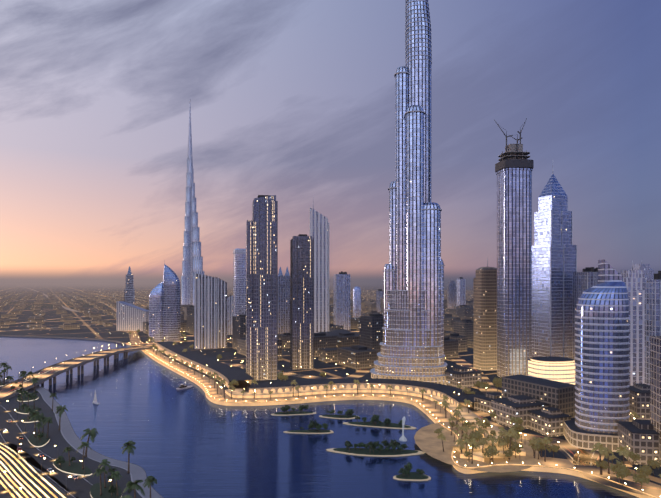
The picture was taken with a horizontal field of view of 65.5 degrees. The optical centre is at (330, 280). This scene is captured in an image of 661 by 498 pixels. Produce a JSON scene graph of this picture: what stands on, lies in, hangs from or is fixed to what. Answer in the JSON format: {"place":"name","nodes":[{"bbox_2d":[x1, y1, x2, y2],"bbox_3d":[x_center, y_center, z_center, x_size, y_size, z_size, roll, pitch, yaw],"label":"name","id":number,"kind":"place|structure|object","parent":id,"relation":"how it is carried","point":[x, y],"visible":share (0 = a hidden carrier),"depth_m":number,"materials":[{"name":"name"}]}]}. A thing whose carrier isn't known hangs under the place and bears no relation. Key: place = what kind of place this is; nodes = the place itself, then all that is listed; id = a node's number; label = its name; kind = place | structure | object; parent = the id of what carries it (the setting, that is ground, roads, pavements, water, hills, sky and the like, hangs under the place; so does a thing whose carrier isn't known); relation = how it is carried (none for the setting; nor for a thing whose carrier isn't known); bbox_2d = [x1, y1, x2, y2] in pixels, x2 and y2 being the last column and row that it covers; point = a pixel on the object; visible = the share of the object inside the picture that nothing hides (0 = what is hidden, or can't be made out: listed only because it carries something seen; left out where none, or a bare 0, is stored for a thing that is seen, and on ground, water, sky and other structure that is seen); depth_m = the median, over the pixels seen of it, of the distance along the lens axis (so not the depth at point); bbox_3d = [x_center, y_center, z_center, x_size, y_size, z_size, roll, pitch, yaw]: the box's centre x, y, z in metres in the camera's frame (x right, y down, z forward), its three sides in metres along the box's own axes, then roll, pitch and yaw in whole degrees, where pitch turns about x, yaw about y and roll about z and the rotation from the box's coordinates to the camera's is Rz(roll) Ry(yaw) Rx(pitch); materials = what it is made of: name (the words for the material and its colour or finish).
{"place":"outdoors","nodes":[
{"label":"outdoors","id":0,"kind":"place"},
{"bbox_2d":[0,381,160,497],"bbox_3d":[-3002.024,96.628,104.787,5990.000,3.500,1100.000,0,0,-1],"label":"ground","id":1,"kind":"structure","parent":0,"point":[55,435],"depth_m":292.88,"materials":[{"name":"black"}]},
{"bbox_2d":[0,405,92,497],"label":"roads","id":2,"kind":"structure","parent":1,"relation":"on","point":[19,473],"depth_m":253.25,"materials":[{"name":"grey asphalt"}]},
{"bbox_2d":[0,410,113,497],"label":"lamps","id":3,"kind":"object","parent":1,"relation":"on","point":[41,459],"visible":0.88,"depth_m":253.25,"materials":[{"name":"yellow"}]},
{"bbox_2d":[0,383,121,497],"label":"planting beds","id":4,"kind":"object","parent":1,"relation":"on","point":[74,468],"visible":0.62,"depth_m":259.96,"materials":[{"name":"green plant"}]},
{"bbox_2d":[0,362,10,383],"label":"palm","id":5,"kind":"object","parent":4,"relation":"on","point":[2,364],"visible":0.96,"depth_m":470.37,"materials":[{"name":"green plant"}]},
{"bbox_2d":[15,389,25,407],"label":"palm","id":6,"kind":"object","parent":4,"relation":"on","point":[20,391],"visible":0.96,"depth_m":379.90,"materials":[{"name":"green plant"}]},
{"bbox_2d":[18,371,26,387],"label":"palm","id":7,"kind":"object","parent":4,"relation":"on","point":[22,375],"visible":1,"depth_m":436.25,"materials":[{"name":"green plant"}]},
{"bbox_2d":[24,393,32,406],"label":"palm","id":8,"kind":"object","parent":4,"relation":"on","point":[28,395],"visible":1,"depth_m":373.73,"materials":[{"name":"green plant"}]},
{"bbox_2d":[28,411,40,436],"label":"palm","id":9,"kind":"object","parent":4,"relation":"on","point":[35,415],"visible":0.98,"depth_m":310.70,"materials":[{"name":"green plant"}]},
{"bbox_2d":[39,416,46,436],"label":"palm","id":10,"kind":"object","parent":4,"relation":"on","point":[42,419],"visible":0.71,"depth_m":311.10,"materials":[{"name":"green plant"}]},
{"bbox_2d":[43,417,52,437],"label":"palm","id":11,"kind":"object","parent":4,"relation":"on","point":[48,419],"visible":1,"depth_m":309.05,"materials":[{"name":"green plant"}]},
{"bbox_2d":[55,456,64,466],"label":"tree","id":12,"kind":"object","parent":4,"relation":"on","point":[60,459],"visible":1,"depth_m":259.42,"materials":[{"name":"green plant"}]},
{"bbox_2d":[63,446,73,465],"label":"palm","id":13,"kind":"object","parent":4,"relation":"on","point":[68,449],"visible":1,"depth_m":262.26,"materials":[{"name":"green plant"}]},
{"bbox_2d":[76,442,91,468],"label":"palm","id":14,"kind":"object","parent":4,"relation":"on","point":[84,444],"visible":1,"depth_m":257.85,"materials":[{"name":"green plant"}]},
{"bbox_2d":[92,466,108,495],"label":"palm","id":15,"kind":"object","parent":4,"relation":"on","point":[99,471],"visible":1,"depth_m":225.84,"materials":[{"name":"green plant"}]},
{"bbox_2d":[98,459,111,487],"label":"palm","id":16,"kind":"object","parent":4,"relation":"on","point":[104,462],"visible":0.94,"depth_m":234.12,"materials":[{"name":"green plant"}]},
{"bbox_2d":[108,485,116,496],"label":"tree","id":17,"kind":"object","parent":4,"relation":"on","point":[112,489],"visible":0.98,"depth_m":224.45,"materials":[{"name":"green plant"}]},
{"bbox_2d":[110,471,122,495],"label":"palm","id":18,"kind":"object","parent":4,"relation":"on","point":[115,474],"visible":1,"depth_m":225.10,"materials":[{"name":"green plant"}]},
{"bbox_2d":[123,480,144,497],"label":"palm","id":19,"kind":"object","parent":4,"relation":"on","point":[131,485],"visible":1,"depth_m":201.15,"materials":[{"name":"green plant"}]},
{"bbox_2d":[55,405,67,429],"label":"palm tree","id":20,"kind":"object","parent":1,"relation":"on","point":[60,409],"visible":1,"depth_m":325.98,"materials":[{"name":"green plant"}]},
{"bbox_2d":[1,378,162,497],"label":"promenade","id":21,"kind":"structure","parent":1,"relation":"on","point":[74,441],"depth_m":285.95,"materials":[{"name":"concrete"}]},
{"bbox_2d":[81,428,98,456],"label":"palm tree","id":22,"kind":"object","parent":21,"relation":"on","point":[92,432],"visible":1,"depth_m":276.78,"materials":[{"name":"green plant"}]},
{"bbox_2d":[121,441,135,473],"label":"palm tree","id":23,"kind":"object","parent":1,"relation":"on","point":[130,446],"visible":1,"depth_m":253.06,"materials":[{"name":"green plant"}]},
{"bbox_2d":[143,476,157,497],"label":"palm tree","id":24,"kind":"object","parent":1,"relation":"on","point":[149,479],"visible":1,"depth_m":217.15,"materials":[{"name":"green plant"}]},
{"bbox_2d":[181,106,203,305],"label":"skyscraper","id":25,"kind":"structure","parent":0,"point":[192,263],"depth_m":1629.24,"materials":[{"name":"blue glass"}]},
{"bbox_2d":[290,234,313,368],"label":"dark tower","id":26,"kind":"structure","parent":0,"point":[301,301],"depth_m":553.50,"materials":[{"name":"black glass"}]},
{"bbox_2d":[0,336,638,497],"bbox_3d":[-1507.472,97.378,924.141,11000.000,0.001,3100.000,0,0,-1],"label":"water surface","id":27,"kind":"object","parent":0,"point":[193,441],"depth_m":313.78,"materials":[{"name":"blue liquid"}]},
{"bbox_2d":[176,384,191,389],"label":"motor yacht","id":28,"kind":"object","parent":27,"relation":"on","point":[182,386],"visible":0.94,"depth_m":462.17,"materials":[{"name":"white"}]},
{"bbox_2d":[271,411,430,480],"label":"islands","id":29,"kind":"object","parent":27,"relation":"on","point":[415,476],"visible":0.88,"depth_m":294.37,"materials":[{"name":"beige"}]},
{"bbox_2d":[365,441,374,452],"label":"tree","id":30,"kind":"object","parent":29,"relation":"on","point":[368,444],"visible":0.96,"depth_m":287.51,"materials":[{"name":"green plant"}]},
{"bbox_2d":[404,462,412,468],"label":"tree","id":31,"kind":"object","parent":29,"relation":"on","point":[409,465],"visible":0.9,"depth_m":256.87,"materials":[{"name":"green plant"}]},
{"bbox_2d":[399,416,406,441],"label":"fountain jet","id":32,"kind":"object","parent":27,"relation":"on","point":[403,420],"visible":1,"depth_m":313.83},
{"bbox_2d":[0,282,660,497],"bbox_3d":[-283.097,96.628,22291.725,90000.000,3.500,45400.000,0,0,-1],"label":"ground","id":33,"kind":"structure","parent":0,"point":[102,332],"depth_m":862.61,"materials":[{"name":"beige"}]},
{"bbox_2d":[0,344,154,400],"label":"bridge deck and piers","id":34,"kind":"structure","parent":33,"relation":"on","point":[49,373],"depth_m":512.33,"materials":[{"name":"beige concrete"}]},
{"bbox_2d":[11,342,139,386],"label":"street lamps","id":35,"kind":"object","parent":34,"relation":"on","point":[73,358],"visible":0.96,"depth_m":498.47,"materials":[{"name":"grey metal"}]},
{"bbox_2d":[124,266,134,304],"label":"tower","id":36,"kind":"structure","parent":33,"relation":"on","point":[129,293],"depth_m":1113.29,"materials":[{"name":"blue glass"}]},
{"bbox_2d":[117,301,148,330],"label":"building","id":37,"kind":"structure","parent":33,"relation":"on","point":[130,317],"depth_m":980.60,"materials":[{"name":"grey"}]},
{"bbox_2d":[149,281,162,340],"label":"high-rise building","id":38,"kind":"structure","parent":33,"relation":"on","point":[156,313],"depth_m":810.30,"materials":[{"name":"blue glass"}]},
{"bbox_2d":[163,264,180,340],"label":"skyscraper","id":39,"kind":"structure","parent":33,"relation":"on","point":[171,307],"depth_m":809.59,"materials":[{"name":"blue glass"}]},
{"bbox_2d":[194,273,226,348],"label":"striped tower","id":40,"kind":"structure","parent":33,"relation":"on","point":[210,311],"depth_m":722.32,"materials":[{"name":"grey glass"}]},
{"bbox_2d":[218,379,226,398],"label":"shore palm","id":41,"kind":"object","parent":33,"relation":"on","point":[222,382],"visible":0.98,"depth_m":414.16,"materials":[{"name":"green plant"}]},
{"bbox_2d":[227,295,232,334],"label":"tower","id":42,"kind":"structure","parent":33,"relation":"on","point":[229,312],"depth_m":910.34,"materials":[{"name":"grey"}]},
{"bbox_2d":[228,379,238,385],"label":"street tree","id":43,"kind":"object","parent":33,"relation":"on","point":[233,382],"visible":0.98,"depth_m":446.47,"materials":[{"name":"green plant"}]},
{"bbox_2d":[0,289,472,369],"bbox_3d":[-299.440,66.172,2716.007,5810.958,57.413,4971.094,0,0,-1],"label":"low-rise buildings","id":44,"kind":"structure","parent":33,"relation":"on","point":[361,350],"depth_m":651.41,"materials":[{"name":"concrete"}]},
{"bbox_2d":[0,289,472,351],"bbox_3d":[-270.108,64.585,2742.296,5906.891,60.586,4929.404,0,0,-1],"label":"distant city buildings","id":45,"kind":"structure","parent":33,"relation":"on","point":[462,333],"depth_m":1136.63,"materials":[{"name":"brown concrete"}]},
{"bbox_2d":[233,248,245,315],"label":"skyscraper","id":46,"kind":"structure","parent":33,"relation":"on","point":[239,281],"depth_m":870.58,"materials":[{"name":"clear glass"}]},
{"bbox_2d":[246,195,277,379],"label":"skyscraper","id":47,"kind":"structure","parent":33,"relation":"on","point":[262,294],"depth_m":492.28,"materials":[{"name":"black glass"}]},
{"bbox_2d":[277,371,287,380],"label":"street tree","id":48,"kind":"object","parent":33,"relation":"on","point":[281,376],"visible":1,"depth_m":456.38,"materials":[{"name":"green plant"}]},
{"bbox_2d":[278,267,289,333],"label":"skyscraper","id":49,"kind":"structure","parent":33,"relation":"on","point":[283,304],"depth_m":803.82,"materials":[{"name":"blue"}]},
{"bbox_2d":[0,290,574,417],"bbox_3d":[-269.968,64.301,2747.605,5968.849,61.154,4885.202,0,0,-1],"label":"low-rise buildings","id":50,"kind":"structure","parent":33,"relation":"on","point":[557,395],"depth_m":607.34,"materials":[{"name":"brown concrete"}]},
{"bbox_2d":[156,341,477,405],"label":"arcade buildings","id":51,"kind":"structure","parent":33,"relation":"on","point":[226,372],"depth_m":447.44,"materials":[{"name":"beige"}]},
{"bbox_2d":[309,207,328,332],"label":"white tower","id":52,"kind":"structure","parent":33,"relation":"on","point":[318,228],"depth_m":757.26,"materials":[{"name":"clear glass"}]},
{"bbox_2d":[353,286,360,317],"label":"tower","id":53,"kind":"structure","parent":33,"relation":"on","point":[356,301],"depth_m":1237.78,"materials":[{"name":"blue"}]},
{"bbox_2d":[95,333,635,454],"bbox_3d":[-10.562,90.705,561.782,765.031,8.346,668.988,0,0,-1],"label":"district lamps","id":54,"kind":"object","parent":33,"relation":"on","point":[315,364],"visible":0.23,"depth_m":479.86,"materials":[{"name":"yellow"}]},
{"bbox_2d":[225,388,525,461],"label":"terrace","id":55,"kind":"structure","parent":33,"relation":"on","point":[478,454],"depth_m":409.33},
{"bbox_2d":[376,289,383,311],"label":"tower","id":56,"kind":"structure","parent":33,"relation":"on","point":[379,294],"depth_m":1334.17,"materials":[{"name":"blue"}]},
{"bbox_2d":[144,349,660,497],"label":"promenade","id":57,"kind":"structure","parent":33,"relation":"on","point":[427,404],"depth_m":412.34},
{"bbox_2d":[154,350,660,497],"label":"shore lamps","id":58,"kind":"object","parent":57,"relation":"on","point":[423,407],"visible":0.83,"depth_m":368.73,"materials":[{"name":"yellow"}]},
{"bbox_2d":[478,437,488,452],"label":"shore palm","id":59,"kind":"object","parent":57,"relation":"on","point":[482,440],"visible":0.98,"depth_m":276.29,"materials":[{"name":"green plant"}]},
{"bbox_2d":[504,449,513,460],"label":"tree","id":60,"kind":"object","parent":57,"relation":"on","point":[506,453],"visible":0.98,"depth_m":270.89,"materials":[{"name":"green plant"}]},
{"bbox_2d":[505,428,517,458],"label":"palm tree","id":61,"kind":"object","parent":57,"relation":"on","point":[511,432],"visible":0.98,"depth_m":273.17,"materials":[{"name":"green plant"}]},
{"bbox_2d":[541,437,551,461],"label":"shore palm","id":62,"kind":"object","parent":57,"relation":"on","point":[546,441],"visible":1,"depth_m":270.15,"materials":[{"name":"green plant"}]},
{"bbox_2d":[547,444,559,457],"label":"tree","id":63,"kind":"object","parent":57,"relation":"on","point":[554,448],"visible":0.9,"depth_m":273.94,"materials":[{"name":"green plant"}]},
{"bbox_2d":[590,443,608,474],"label":"palm tree","id":64,"kind":"object","parent":57,"relation":"on","point":[599,447],"visible":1,"depth_m":250.25,"materials":[{"name":"green plant"}]},
{"bbox_2d":[595,458,608,473],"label":"tree","id":65,"kind":"object","parent":57,"relation":"on","point":[603,463],"visible":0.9,"depth_m":251.45,"materials":[{"name":"green plant"}]},
{"bbox_2d":[601,447,613,473],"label":"shore palm","id":66,"kind":"object","parent":57,"relation":"on","point":[607,455],"visible":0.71,"depth_m":252.50,"materials":[{"name":"green plant"}]},
{"bbox_2d":[609,460,628,482],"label":"tree","id":67,"kind":"object","parent":57,"relation":"on","point":[614,468],"visible":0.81,"depth_m":240.13,"materials":[{"name":"green plant"}]},
{"bbox_2d":[616,446,629,463],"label":"shore palm","id":68,"kind":"object","parent":57,"relation":"on","point":[623,449],"visible":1,"depth_m":249.73,"materials":[{"name":"green plant"}]},
{"bbox_2d":[614,467,632,483],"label":"tree","id":69,"kind":"object","parent":57,"relation":"on","point":[626,473],"visible":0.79,"depth_m":236.90,"materials":[{"name":"green plant"}]},
{"bbox_2d":[632,473,649,489],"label":"tree","id":70,"kind":"object","parent":57,"relation":"on","point":[641,480],"visible":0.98,"depth_m":231.97,"materials":[{"name":"green plant"}]},
{"bbox_2d":[370,0,446,384],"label":"tower","id":71,"kind":"structure","parent":33,"relation":"on","point":[412,346],"depth_m":472.46,"materials":[{"name":"blue glass"}]},
{"bbox_2d":[440,400,449,417],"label":"shore palm","id":72,"kind":"object","parent":33,"relation":"on","point":[445,404],"visible":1,"depth_m":355.20,"materials":[{"name":"green plant"}]},
{"bbox_2d":[454,438,464,453],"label":"shore palm","id":73,"kind":"object","parent":33,"relation":"on","point":[460,441],"visible":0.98,"depth_m":275.29,"materials":[{"name":"green plant"}]},
{"bbox_2d":[457,277,465,305],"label":"tower","id":74,"kind":"structure","parent":33,"relation":"on","point":[461,290],"depth_m":1575.87,"materials":[{"name":"blue"}]},
{"bbox_2d":[464,399,471,412],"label":"tree","id":75,"kind":"object","parent":33,"relation":"on","point":[466,401],"visible":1,"depth_m":358.99,"materials":[{"name":"green plant"}]},
{"bbox_2d":[468,438,477,463],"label":"shore palm","id":76,"kind":"object","parent":33,"relation":"on","point":[472,443],"visible":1,"depth_m":266.82,"materials":[{"name":"green plant"}]},
{"bbox_2d":[473,258,496,370],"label":"brown tower","id":77,"kind":"structure","parent":33,"relation":"on","point":[485,319],"depth_m":546.30,"materials":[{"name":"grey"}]},
{"bbox_2d":[479,381,490,389],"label":"tree","id":78,"kind":"object","parent":33,"relation":"on","point":[485,385],"visible":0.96,"depth_m":428.74,"materials":[{"name":"green plant"}]},
{"bbox_2d":[487,435,498,459],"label":"shore palm","id":79,"kind":"object","parent":33,"relation":"on","point":[493,439],"visible":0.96,"depth_m":270.83,"materials":[{"name":"green plant"}]},
{"bbox_2d":[493,379,501,390],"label":"street tree","id":80,"kind":"object","parent":33,"relation":"on","point":[497,383],"visible":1,"depth_m":440.42,"materials":[{"name":"green plant"}]},
{"bbox_2d":[494,118,533,376],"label":"skyscraper","id":81,"kind":"structure","parent":33,"relation":"on","point":[514,166],"depth_m":496.63,"materials":[{"name":"blue glass"}]},
{"bbox_2d":[510,416,522,423],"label":"tree","id":82,"kind":"object","parent":33,"relation":"on","point":[517,420],"visible":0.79,"depth_m":326.19,"materials":[{"name":"green plant"}]},
{"bbox_2d":[511,423,523,432],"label":"tree","id":83,"kind":"object","parent":33,"relation":"on","point":[518,427],"visible":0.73,"depth_m":306.60,"materials":[{"name":"green plant"}]},
{"bbox_2d":[529,437,538,457],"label":"shore palm","id":84,"kind":"object","parent":33,"relation":"on","point":[533,440],"visible":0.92,"depth_m":275.25,"materials":[{"name":"green plant"}]},
{"bbox_2d":[527,356,574,384],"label":"lit round building","id":85,"kind":"structure","parent":33,"relation":"on","point":[559,369],"depth_m":441.92,"materials":[{"name":"yellow"}]},
{"bbox_2d":[445,367,659,464],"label":"low-rise buildings","id":86,"kind":"structure","parent":33,"relation":"on","point":[640,436],"depth_m":330.01,"materials":[{"name":"beige concrete"}]},
{"bbox_2d":[532,174,576,358],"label":"skyscraper","id":87,"kind":"structure","parent":33,"relation":"on","point":[554,258],"depth_m":593.70,"materials":[{"name":"blue glass"}]},
{"bbox_2d":[564,259,629,451],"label":"tower","id":88,"kind":"structure","parent":33,"relation":"on","point":[602,367],"depth_m":291.48,"materials":[{"name":"blue glass"}]},
{"bbox_2d":[627,451,640,464],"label":"tree","id":89,"kind":"object","parent":33,"relation":"on","point":[633,455],"visible":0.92,"depth_m":262.85,"materials":[{"name":"green plant"}]},
{"bbox_2d":[621,260,649,385],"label":"tower","id":90,"kind":"structure","parent":33,"relation":"on","point":[633,280],"depth_m":394.67,"materials":[{"name":"grey"}]},
{"bbox_2d":[636,465,651,475],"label":"tree","id":91,"kind":"object","parent":33,"relation":"on","point":[646,470],"visible":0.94,"depth_m":241.45,"materials":[{"name":"green plant"}]},
{"bbox_2d":[644,459,660,475],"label":"tree","id":92,"kind":"object","parent":33,"relation":"on","point":[653,464],"visible":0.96,"depth_m":249.12,"materials":[{"name":"green plant"}]},
{"bbox_2d":[645,271,660,384],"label":"tower","id":93,"kind":"structure","parent":33,"relation":"on","point":[652,307],"depth_m":343.26,"materials":[{"name":"grey"}]},
{"bbox_2d":[650,336,660,465],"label":"tower","id":94,"kind":"structure","parent":33,"relation":"on","point":[655,381],"depth_m":268.83,"materials":[{"name":"grey"}]},
{"bbox_2d":[0,0,660,281],"label":"sky","id":95,"kind":"structure","parent":0,"point":[293,101],"materials":[{"name":"purple"}]},
{"bbox_2d":[3,285,660,497],"bbox_3d":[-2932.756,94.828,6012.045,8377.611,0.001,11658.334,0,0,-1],"label":"city roads","id":96,"kind":"structure","parent":0,"point":[583,460],"depth_m":296.28,"materials":[{"name":"grey asphalt"}]},
{"bbox_2d":[334,271,349,329],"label":"distant tower","id":97,"kind":"structure","parent":0,"point":[341,298],"depth_m":986.86,"materials":[{"name":"blue"}]},
{"bbox_2d":[447,281,456,308],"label":"tower","id":98,"kind":"structure","parent":0,"point":[451,294],"depth_m":1645.88,"materials":[{"name":"blue"}]},
{"bbox_2d":[414,422,539,472],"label":"peninsula","id":99,"kind":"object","parent":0,"point":[428,441],"depth_m":284.25},
{"bbox_2d":[437,433,445,451],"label":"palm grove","id":100,"kind":"object","parent":99,"relation":"on","point":[441,436],"visible":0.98,"depth_m":285.19,"materials":[{"name":"green plant"}]},
{"bbox_2d":[448,415,456,434],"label":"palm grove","id":101,"kind":"object","parent":99,"relation":"on","point":[452,419],"visible":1,"depth_m":316.03,"materials":[{"name":"green plant"}]},
{"bbox_2d":[468,434,478,440],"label":"tree","id":102,"kind":"object","parent":99,"relation":"on","point":[472,436],"visible":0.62,"depth_m":291.18,"materials":[{"name":"green plant"}]},
{"bbox_2d":[483,446,498,463],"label":"tree","id":103,"kind":"object","parent":99,"relation":"on","point":[488,452],"visible":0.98,"depth_m":265.62,"materials":[{"name":"green plant"}]},
{"bbox_2d":[498,435,512,448],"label":"tree","id":104,"kind":"object","parent":99,"relation":"on","point":[506,440],"visible":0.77,"depth_m":282.94,"materials":[{"name":"green plant"}]},
{"bbox_2d":[508,441,522,457],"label":"tree","id":105,"kind":"object","parent":99,"relation":"on","point":[515,446],"visible":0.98,"depth_m":275.11,"materials":[{"name":"green plant"}]},
{"bbox_2d":[531,440,549,458],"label":"tree","id":106,"kind":"object","parent":99,"relation":"on","point":[538,447],"visible":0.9,"depth_m":272.36,"materials":[{"name":"green plant"}]},
{"bbox_2d":[573,267,597,359],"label":"tower","id":107,"kind":"structure","parent":0,"point":[586,278],"depth_m":566.52,"materials":[{"name":"grey"}]},
{"bbox_2d":[630,262,653,279],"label":"tower","id":108,"kind":"structure","parent":0,"point":[648,272],"depth_m":829.27,"materials":[{"name":"grey"}]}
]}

